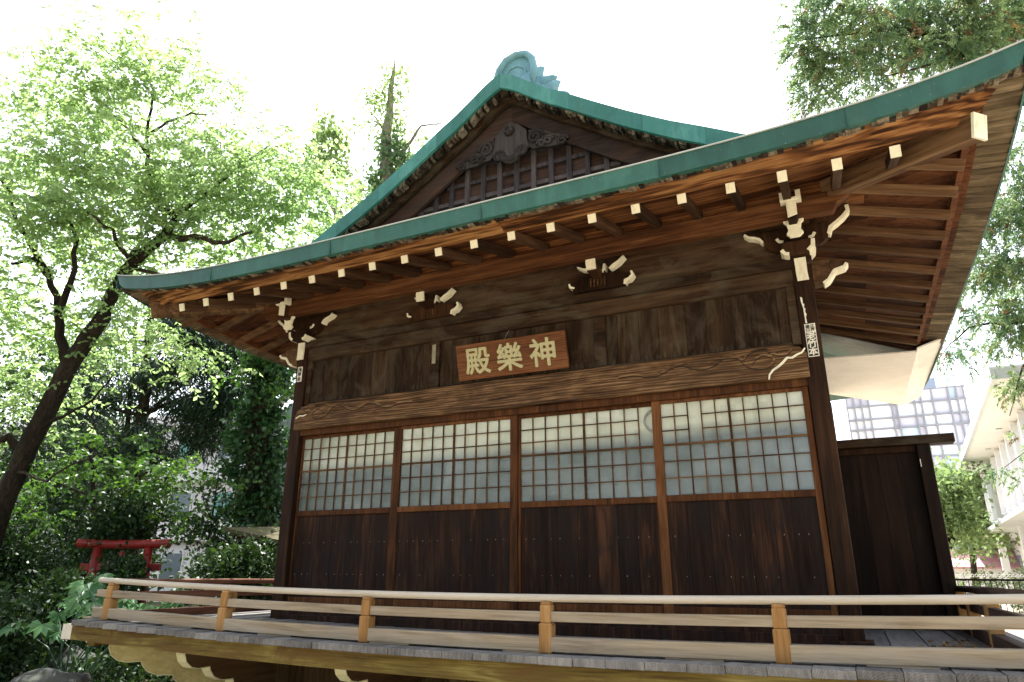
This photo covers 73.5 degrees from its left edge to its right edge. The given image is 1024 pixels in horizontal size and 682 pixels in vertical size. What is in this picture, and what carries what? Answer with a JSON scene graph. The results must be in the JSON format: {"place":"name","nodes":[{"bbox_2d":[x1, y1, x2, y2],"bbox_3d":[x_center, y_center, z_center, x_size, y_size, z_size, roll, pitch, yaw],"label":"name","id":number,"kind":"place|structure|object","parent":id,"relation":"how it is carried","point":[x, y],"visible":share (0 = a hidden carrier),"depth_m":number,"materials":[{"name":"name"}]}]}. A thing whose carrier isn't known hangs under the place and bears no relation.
{"place":"outdoors","nodes":[
{"label":"outdoors","id":0,"kind":"place"},
{"bbox_2d":[0,417,244,601],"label":"apartment building","id":1,"kind":"structure","parent":0,"point":[175,565],"depth_m":35.41,"materials":[{"name":"grey concrete"}]},
{"bbox_2d":[157,552,184,578],"bbox_3d":[-17.301,11.421,34.745,1.300,1.400,0.068,-3,-19,10],"label":"window","id":2,"kind":"structure","parent":1,"relation":"in","point":[175,564],"depth_m":34.72,"materials":[{"name":"grey glass"}]},
{"bbox_2d":[169,492,192,518],"bbox_3d":[-17.293,8.575,35.695,1.300,1.400,0.068,-3,-19,10],"label":"window","id":3,"kind":"structure","parent":1,"relation":"in","point":[182,499],"depth_m":35.71,"materials":[{"name":"grey glass"}]},
{"bbox_2d":[178,435,198,460],"bbox_3d":[-17.284,5.730,36.645,1.300,1.400,0.068,-3,-19,10],"label":"window","id":4,"kind":"structure","parent":1,"relation":"in","point":[191,435],"depth_m":36.62,"materials":[{"name":"grey glass"}]},
{"bbox_2d":[210,491,234,518],"bbox_3d":[-14.933,8.444,35.280,1.300,1.400,0.068,-3,-19,10],"label":"window","id":5,"kind":"structure","parent":1,"relation":"in","point":[219,498],"depth_m":35.35,"materials":[{"name":"grey glass"}]},
{"bbox_2d":[217,445,230,460],"bbox_3d":[-14.924,5.598,36.230,1.300,1.400,0.068,-3,-19,10],"label":"window","id":6,"kind":"structure","parent":1,"relation":"in","point":[224,456],"depth_m":36.09,"materials":[{"name":"grey glass"}]},
{"bbox_2d":[274,394,293,515],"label":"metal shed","id":7,"kind":"structure","parent":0,"point":[289,411],"depth_m":16.87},
{"bbox_2d":[0,0,1023,439],"label":"sky","id":8,"kind":"structure","parent":0,"point":[707,63],"materials":[{"name":"white"}]},
{"bbox_2d":[11,602,1023,681],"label":"ground","id":9,"kind":"structure","parent":0,"point":[1019,633],"depth_m":29.04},
{"bbox_2d":[0,571,67,681],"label":"shrub","id":10,"kind":"object","parent":9,"relation":"on","point":[15,649],"visible":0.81,"depth_m":8.92,"materials":[{"name":"green plant"}]},
{"bbox_2d":[0,515,82,604],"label":"shrub","id":11,"kind":"object","parent":9,"relation":"on","point":[27,561],"visible":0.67,"depth_m":12.28,"materials":[{"name":"green plant"}]},
{"bbox_2d":[10,667,91,681],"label":"garden rock","id":12,"kind":"object","parent":9,"relation":"on","point":[45,674],"visible":1,"depth_m":8.05,"materials":[{"name":"stone"}]},
{"bbox_2d":[7,556,106,671],"bbox_3d":[-6.701,4.058,10.012,1.604,1.774,1.487,-8,-20,24],"label":"shrub","id":13,"kind":"object","parent":9,"relation":"on","point":[54,591],"visible":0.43,"depth_m":9.94,"materials":[{"name":"green plant"}]},
{"bbox_2d":[44,644,102,680],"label":"garden rock","id":14,"kind":"object","parent":9,"relation":"on","point":[64,655],"visible":0.28,"depth_m":9.43,"materials":[{"name":"stone"}]},
{"bbox_2d":[0,330,187,605],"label":"woodland","id":15,"kind":"object","parent":9,"relation":"on","point":[56,504],"visible":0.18,"depth_m":20.74,"materials":[{"name":"green plant"}]},
{"bbox_2d":[0,573,189,677],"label":"broad leaved plant","id":16,"kind":"object","parent":9,"relation":"on","point":[73,603],"visible":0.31,"depth_m":8.75,"materials":[{"name":"green plant"}]},
{"bbox_2d":[33,639,174,681],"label":"ground cover","id":17,"kind":"object","parent":9,"relation":"on","point":[121,672],"visible":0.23,"depth_m":9.00,"materials":[{"name":"green plant"}]},
{"bbox_2d":[50,486,179,564],"bbox_3d":[-7.235,4.157,12.311,2.033,3.052,1.905,-3,-19,9],"label":"shrub","id":18,"kind":"object","parent":9,"relation":"on","point":[112,522],"visible":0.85,"depth_m":12.25,"materials":[{"name":"green plant"}]},
{"bbox_2d":[76,539,171,607],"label":"torii gate","id":19,"kind":"structure","parent":9,"relation":"on","point":[147,546],"depth_m":11.93,"materials":[{"name":"paint"}]},
{"bbox_2d":[88,540,161,650],"bbox_3d":[-6.516,4.370,11.394,1.647,2.058,1.112,-20,-27,46],"label":"shrub","id":20,"kind":"object","parent":9,"relation":"on","point":[121,567],"visible":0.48,"depth_m":11.47,"materials":[{"name":"green plant"}]},
{"bbox_2d":[0,424,262,577],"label":"maple tree","id":21,"kind":"object","parent":9,"relation":"on","point":[160,469],"visible":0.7,"depth_m":12.69,"materials":[{"name":"green plant"}]},
{"bbox_2d":[31,306,250,563],"bbox_3d":[-8.689,2.602,16.498,6.766,8.655,3.545,-8,-20,24],"label":"conifer tree","id":22,"kind":"object","parent":9,"relation":"on","point":[197,418],"visible":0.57,"depth_m":16.56,"materials":[{"name":"green plant"}]},
{"bbox_2d":[0,0,370,552],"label":"cherry tree","id":23,"kind":"object","parent":9,"relation":"on","point":[159,192],"visible":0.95,"depth_m":11.73,"materials":[{"name":"green plant"}]},
{"bbox_2d":[171,468,256,606],"bbox_3d":[-5.228,3.883,11.842,1.500,3.260,1.254,7,-20,-21],"label":"sapling","id":24,"kind":"object","parent":9,"relation":"on","point":[210,528],"visible":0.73,"depth_m":11.98,"materials":[{"name":"green plant"}]},
{"bbox_2d":[168,520,276,607],"bbox_3d":[-4.167,3.816,10.031,2.198,2.257,1.420,-8,-20,24],"label":"shrub","id":25,"kind":"object","parent":9,"relation":"on","point":[233,561],"visible":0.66,"depth_m":9.90,"materials":[{"name":"green plant"}]},
{"bbox_2d":[223,526,279,600],"bbox_3d":[-3.330,4.290,11.579,2.661,2.330,1.852,-8,-20,24],"label":"shrine","id":26,"kind":"object","parent":9,"relation":"on","point":[266,532],"visible":0.14,"depth_m":11.59,"materials":[{"name":"brown wood"}]},
{"bbox_2d":[208,347,295,598],"bbox_3d":[-5.474,2.563,14.465,2.025,7.428,3.751,3,-19,-7],"label":"ivy covered tree","id":27,"kind":"object","parent":9,"relation":"on","point":[256,442],"visible":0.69,"depth_m":14.65,"materials":[{"name":"green plant"}]},
{"bbox_2d":[297,99,373,223],"bbox_3d":[-6.949,0.537,24.459,2.978,17.744,5.864,5,-19,-15],"label":"ivy covered tree","id":28,"kind":"object","parent":9,"relation":"on","point":[326,133],"visible":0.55,"depth_m":24.80,"materials":[{"name":"green plant"}]},
{"bbox_2d":[344,55,442,199],"bbox_3d":[-5.297,-0.439,26.443,3.664,20.926,7.076,5,-19,-15],"label":"ivy covered tree","id":29,"kind":"object","parent":9,"relation":"on","point":[393,161],"visible":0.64,"depth_m":26.83,"materials":[{"name":"green plant"}]},
{"bbox_2d":[767,0,1023,495],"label":"cedar tree","id":30,"kind":"object","parent":9,"relation":"on","point":[979,29],"visible":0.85,"depth_m":13.20,"materials":[{"name":"green plant"}]},
{"bbox_2d":[845,378,996,548],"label":"apartment block","id":31,"kind":"structure","parent":9,"relation":"on","point":[932,409],"depth_m":45.21,"materials":[{"name":"white glass"}]},
{"bbox_2d":[930,447,1005,575],"bbox_3d":[16.445,7.043,25.831,3.845,6.264,3.458,12,-22,-32],"label":"street tree","id":32,"kind":"object","parent":9,"relation":"on","point":[954,486],"visible":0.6,"depth_m":25.61,"materials":[{"name":"green plant"}]},
{"bbox_2d":[936,450,1021,593],"bbox_3d":[20.195,8.040,29.632,4.435,6.798,4.043,-8,-20,24],"label":"street tree","id":33,"kind":"object","parent":9,"relation":"on","point":[1004,540],"visible":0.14,"depth_m":29.66,"materials":[{"name":"green plant"}]},
{"bbox_2d":[951,549,1023,589],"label":"house","id":34,"kind":"structure","parent":9,"relation":"on","point":[996,569],"depth_m":37.53,"materials":[{"name":"white"}]},
{"bbox_2d":[955,364,1023,607],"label":"white building","id":35,"kind":"structure","parent":9,"relation":"on","point":[986,440],"depth_m":21.16,"materials":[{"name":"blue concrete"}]},
{"bbox_2d":[1005,445,1011,473],"bbox_3d":[15.146,3.547,20.829,0.029,0.900,1.255,-10,-21,28],"label":"window","id":36,"kind":"structure","parent":35,"relation":"in","point":[1005,445],"depth_m":21.23,"materials":[{"name":"white glass"}]},
{"bbox_2d":[1010,436,1018,467],"bbox_3d":[14.305,3.075,19.424,0.029,0.900,1.255,-10,-21,28],"label":"window","id":37,"kind":"structure","parent":35,"relation":"in","point":[1011,436],"depth_m":19.75,"materials":[{"name":"white glass"}]},
{"bbox_2d":[1016,555,1023,573],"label":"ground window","id":38,"kind":"structure","parent":35,"relation":"in","point":[1018,557],"depth_m":36.32,"materials":[{"name":"grey glass"}]},
{"bbox_2d":[1017,425,1023,455],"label":"window","id":39,"kind":"structure","parent":35,"relation":"in","point":[1018,428],"depth_m":18.39,"materials":[{"name":"white glass"}]},
{"bbox_2d":[955,558,1023,612],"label":"hedge","id":40,"kind":"object","parent":9,"relation":"on","point":[1016,583],"visible":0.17,"depth_m":23.56,"materials":[{"name":"green plant"}]},
{"bbox_2d":[955,574,1023,612],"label":"metal fence","id":41,"kind":"object","parent":9,"relation":"on","point":[990,580],"visible":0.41,"depth_m":20.45,"materials":[{"name":"metal"}]},
{"bbox_2d":[61,39,1023,681],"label":"shrine hall","id":42,"kind":"structure","parent":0,"point":[671,429],"depth_m":7.12,"materials":[{"name":"brown wood"}]},
{"bbox_2d":[114,579,273,619],"bbox_3d":[-3.596,3.303,8.847,0.100,0.470,3.341,-8,-20,24],"label":"wooden railing","id":43,"kind":"object","parent":42,"relation":"on","point":[200,610],"visible":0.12,"depth_m":8.41,"materials":[{"name":"brown wood"}]},
{"bbox_2d":[297,367,302,381],"bbox_3d":[-2.823,0.442,9.107,0.080,0.205,0.011,-8,-20,24],"label":"paper sticker","id":44,"kind":"object","parent":42,"relation":"attached to","point":[299,375],"visible":1,"depth_m":9.10,"materials":[{"name":"white paper"}]},
{"bbox_2d":[287,428,396,605],"bbox_3d":[-2.027,2.098,8.257,1.490,2.010,0.041,-8,-20,24],"label":"sliding door","id":45,"kind":"structure","parent":42,"relation":"in","point":[342,534],"depth_m":8.26,"materials":[{"name":"brown wood"}]},
{"bbox_2d":[387,415,517,609],"bbox_3d":[-0.660,1.881,7.597,1.595,2.010,0.041,-8,-20,24],"label":"sliding door","id":46,"kind":"structure","parent":42,"relation":"in","point":[454,525],"depth_m":7.58,"materials":[{"name":"brown wood"}]},
{"bbox_2d":[456,330,569,380],"bbox_3d":[-0.004,0.104,7.713,1.350,0.566,0.205,-8,-20,24],"label":"sign board","id":47,"kind":"object","parent":42,"relation":"hanging from","point":[523,354],"visible":1,"depth_m":7.62,"materials":[{"name":"brown wood"}]},
{"bbox_2d":[82,577,1023,669],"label":"wooden railing","id":48,"kind":"object","parent":42,"relation":"on","point":[781,649],"visible":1,"depth_m":5.02,"materials":[{"name":"brown wood"}]},
{"bbox_2d":[518,403,663,613],"bbox_3d":[0.760,1.684,6.993,1.645,2.010,0.041,-8,-20,24],"label":"sliding door","id":49,"kind":"structure","parent":42,"relation":"in","point":[588,524],"depth_m":6.99,"materials":[{"name":"brown wood"}]},
{"bbox_2d":[651,386,838,615],"bbox_3d":[2.079,1.474,6.354,1.475,2.010,0.041,-8,-20,24],"label":"sliding door","id":50,"kind":"structure","parent":42,"relation":"in","point":[740,504],"depth_m":6.34,"materials":[{"name":"brown wood"}]},
{"bbox_2d":[800,297,806,322],"bbox_3d":[2.784,-0.297,6.537,0.038,0.270,0.002,-8,-20,24],"label":"paper sticker","id":51,"kind":"object","parent":42,"relation":"attached to","point":[805,314],"visible":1,"depth_m":6.54,"materials":[{"name":"white paper"}]},
{"bbox_2d":[804,323,819,356],"bbox_3d":[2.809,-0.011,6.423,0.095,0.325,0.013,-8,-20,24],"label":"paper sticker","id":52,"kind":"object","parent":42,"relation":"attached to","point":[811,340],"visible":1,"depth_m":6.42,"materials":[{"name":"white paper"}]},
{"bbox_2d":[837,433,960,630],"bbox_3d":[4.137,1.994,7.205,1.185,1.955,0.200,-8,-20,24],"label":"side screen","id":53,"kind":"object","parent":42,"relation":"on","point":[899,538],"visible":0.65,"depth_m":7.25,"materials":[{"name":"brown wood"}]},
{"bbox_2d":[917,638,991,647],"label":"fallen leaves","id":54,"kind":"object","parent":42,"relation":"on","point":[945,644],"visible":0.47,"depth_m":5.18,"materials":[{"name":"brown plant"}]},
{"bbox_2d":[955,585,1023,648],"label":"wooden railing","id":55,"kind":"object","parent":42,"relation":"on","point":[997,638],"visible":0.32,"depth_m":5.19,"materials":[{"name":"brown wood"}]}
]}

